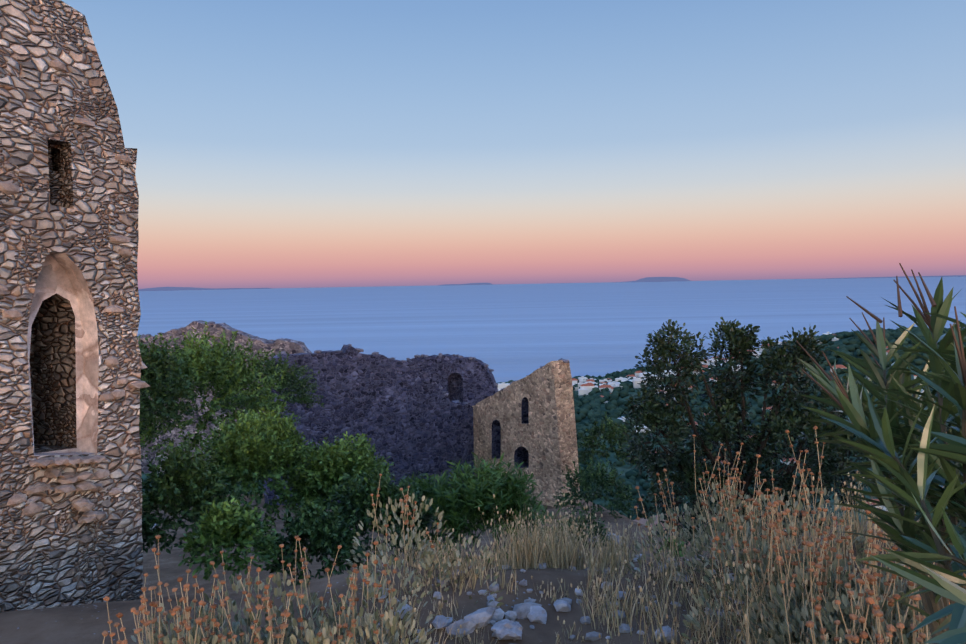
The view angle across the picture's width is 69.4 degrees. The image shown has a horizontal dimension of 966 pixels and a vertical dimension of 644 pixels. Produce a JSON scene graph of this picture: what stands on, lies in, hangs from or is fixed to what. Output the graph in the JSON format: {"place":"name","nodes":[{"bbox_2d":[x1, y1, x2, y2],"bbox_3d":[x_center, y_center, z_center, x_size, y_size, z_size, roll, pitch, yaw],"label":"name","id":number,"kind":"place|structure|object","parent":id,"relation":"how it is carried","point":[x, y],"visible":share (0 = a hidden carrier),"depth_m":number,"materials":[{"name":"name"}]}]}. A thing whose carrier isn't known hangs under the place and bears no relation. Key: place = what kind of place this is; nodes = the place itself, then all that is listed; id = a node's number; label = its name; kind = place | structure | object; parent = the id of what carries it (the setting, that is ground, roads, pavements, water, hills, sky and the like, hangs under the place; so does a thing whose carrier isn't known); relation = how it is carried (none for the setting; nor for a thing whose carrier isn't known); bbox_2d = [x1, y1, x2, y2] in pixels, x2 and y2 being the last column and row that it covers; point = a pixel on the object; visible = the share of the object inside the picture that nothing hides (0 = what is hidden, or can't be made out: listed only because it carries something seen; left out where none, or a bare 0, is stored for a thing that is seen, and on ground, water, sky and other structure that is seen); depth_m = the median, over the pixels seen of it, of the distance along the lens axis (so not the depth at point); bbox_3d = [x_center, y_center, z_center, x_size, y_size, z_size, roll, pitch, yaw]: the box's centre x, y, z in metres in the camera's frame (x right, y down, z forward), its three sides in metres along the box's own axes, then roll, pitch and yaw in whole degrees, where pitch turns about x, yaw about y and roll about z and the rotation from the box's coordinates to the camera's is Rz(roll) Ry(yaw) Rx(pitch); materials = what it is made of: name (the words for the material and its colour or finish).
{"place":"outdoors","nodes":[
{"label":"outdoors","id":0,"kind":"place"},
{"bbox_2d":[138,287,273,290],"bbox_3d":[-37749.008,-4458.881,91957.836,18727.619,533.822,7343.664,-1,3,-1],"label":"island","id":1,"kind":"structure","parent":0,"point":[168,288],"depth_m":91179.76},
{"bbox_2d":[264,345,473,506],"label":"ruined wall","id":2,"kind":"structure","parent":0,"point":[409,418],"depth_m":34.71,"materials":[{"name":"grey stone"}]},
{"bbox_2d":[406,354,497,405],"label":"ruin wall","id":3,"kind":"structure","parent":0,"point":[467,380],"depth_m":44.92,"materials":[{"name":"grey stone"}]},
{"bbox_2d":[438,283,492,285],"bbox_3d":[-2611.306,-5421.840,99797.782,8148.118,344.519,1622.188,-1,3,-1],"label":"island","id":4,"kind":"structure","parent":0,"point":[468,284],"depth_m":99350.15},
{"bbox_2d":[0,493,935,643],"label":"ground","id":5,"kind":"structure","parent":0,"point":[81,624],"depth_m":4.17,"materials":[{"name":"brown soil"}]},
{"bbox_2d":[0,0,142,612],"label":"chapel wall","id":6,"kind":"structure","parent":5,"relation":"on","point":[68,274],"depth_m":6.55,"materials":[{"name":"grey stone"}]},
{"bbox_2d":[0,60,149,543],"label":"wall stones","id":7,"kind":"object","parent":6,"relation":"attached to","point":[66,480],"visible":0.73,"depth_m":6.51,"materials":[{"name":"grey stone"}]},
{"bbox_2d":[137,320,311,474],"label":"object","id":8,"kind":"structure","parent":5,"relation":"on","point":[287,346],"depth_m":44.76,"materials":[{"name":"grey stone"}]},
{"bbox_2d":[139,321,395,580],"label":"light shrubs","id":9,"kind":"object","parent":5,"relation":"on","point":[252,444],"visible":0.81,"depth_m":9.78,"materials":[{"name":"green plant"}]},
{"bbox_2d":[141,321,569,405],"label":"ruin stones","id":10,"kind":"object","parent":5,"relation":"on","point":[359,350],"visible":0.5,"depth_m":44.65,"materials":[{"name":"grey stone"}]},
{"bbox_2d":[137,334,640,585],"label":"dark shrubs","id":11,"kind":"object","parent":5,"relation":"on","point":[324,533],"visible":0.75,"depth_m":8.37,"materials":[{"name":"green plant"}]},
{"bbox_2d":[147,524,723,642],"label":"rocks","id":12,"kind":"object","parent":5,"relation":"on","point":[505,629],"visible":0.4,"depth_m":3.67,"materials":[{"name":"stone"}]},
{"bbox_2d":[381,452,567,569],"bbox_3d":[-0.328,2.380,8.818,2.880,1.518,1.917,1,4,35],"label":"oleander bush","id":13,"kind":"object","parent":5,"relation":"on","point":[468,496],"visible":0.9,"depth_m":8.44,"materials":[{"name":"green plant"}]},
{"bbox_2d":[103,429,965,643],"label":"sage stalks","id":14,"kind":"object","parent":5,"relation":"on","point":[866,584],"visible":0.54,"depth_m":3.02,"materials":[{"name":"beige plant"}]},
{"bbox_2d":[102,426,965,643],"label":"sage seed heads","id":15,"kind":"object","parent":14,"relation":"attached to","point":[810,624],"visible":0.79,"depth_m":2.87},
{"bbox_2d":[143,471,965,643],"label":"dry grass","id":16,"kind":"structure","parent":5,"relation":"on","point":[533,554],"depth_m":3.99,"materials":[{"name":"beige plant"}]},
{"bbox_2d":[364,554,744,643],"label":"stones","id":17,"kind":"object","parent":5,"relation":"on","point":[520,611],"visible":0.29,"depth_m":3.85,"materials":[{"name":"stone"}]},
{"bbox_2d":[654,536,686,557],"bbox_3d":[2.415,2.884,8.883,0.489,0.428,0.448,-1,3,-1],"label":"bright bush","id":18,"kind":"object","parent":5,"relation":"on","point":[679,546],"visible":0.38,"depth_m":8.85,"materials":[{"name":"green plant"}]},
{"bbox_2d":[618,317,874,545],"bbox_3d":[5.027,2.542,13.380,4.885,5.180,2.625,-1,3,-1],"label":"tree","id":19,"kind":"object","parent":5,"relation":"on","point":[652,407],"depth_m":13.28,"materials":[{"name":"green plant"}]},
{"bbox_2d":[796,277,965,643],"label":"oleander","id":20,"kind":"object","parent":5,"relation":"on","point":[887,433],"depth_m":1.19,"materials":[{"name":"green plant"}]},
{"bbox_2d":[796,263,965,411],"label":"oleander leaves","id":21,"kind":"object","parent":20,"relation":"attached to","point":[927,320],"visible":0.83,"depth_m":1.36,"materials":[{"name":"green plant"}]},
{"bbox_2d":[62,0,965,288],"label":"sky","id":22,"kind":"structure","parent":0,"point":[278,143],"materials":[{"name":"blue"}]},
{"bbox_2d":[472,360,579,508],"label":"ruined building","id":23,"kind":"structure","parent":0,"point":[529,421],"depth_m":32.00,"materials":[{"name":"beige stone"}]},
{"bbox_2d":[137,277,965,382],"bbox_3d":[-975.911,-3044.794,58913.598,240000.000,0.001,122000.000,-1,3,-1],"label":"sea","id":24,"kind":"structure","parent":0,"point":[508,332],"depth_m":4134.67,"materials":[{"name":"blue liquid"}]},
{"bbox_2d":[141,337,965,528],"bbox_3d":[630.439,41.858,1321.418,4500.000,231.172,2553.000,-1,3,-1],"label":"terrain ground","id":25,"kind":"structure","parent":0,"point":[639,477],"depth_m":657.47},
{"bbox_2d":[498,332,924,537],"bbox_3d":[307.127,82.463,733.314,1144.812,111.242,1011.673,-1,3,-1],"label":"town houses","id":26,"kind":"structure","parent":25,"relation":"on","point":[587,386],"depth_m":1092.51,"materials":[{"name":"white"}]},
{"bbox_2d":[508,326,965,537],"bbox_3d":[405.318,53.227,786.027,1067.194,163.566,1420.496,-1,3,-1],"label":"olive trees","id":27,"kind":"object","parent":25,"relation":"on","point":[591,406],"visible":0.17,"depth_m":826.51,"materials":[{"name":"green plant"}]},
{"bbox_2d":[612,277,689,282],"bbox_3d":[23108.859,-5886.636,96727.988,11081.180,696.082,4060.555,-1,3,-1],"label":"island","id":28,"kind":"structure","parent":0,"point":[659,279],"depth_m":95568.03,"materials":[{"name":"grey stone"}]},
{"bbox_2d":[824,275,965,278],"bbox_3d":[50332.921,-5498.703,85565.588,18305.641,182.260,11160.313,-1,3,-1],"label":"coastline","id":29,"kind":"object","parent":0,"point":[904,277],"depth_m":85162.77,"materials":[{"name":"blue"}]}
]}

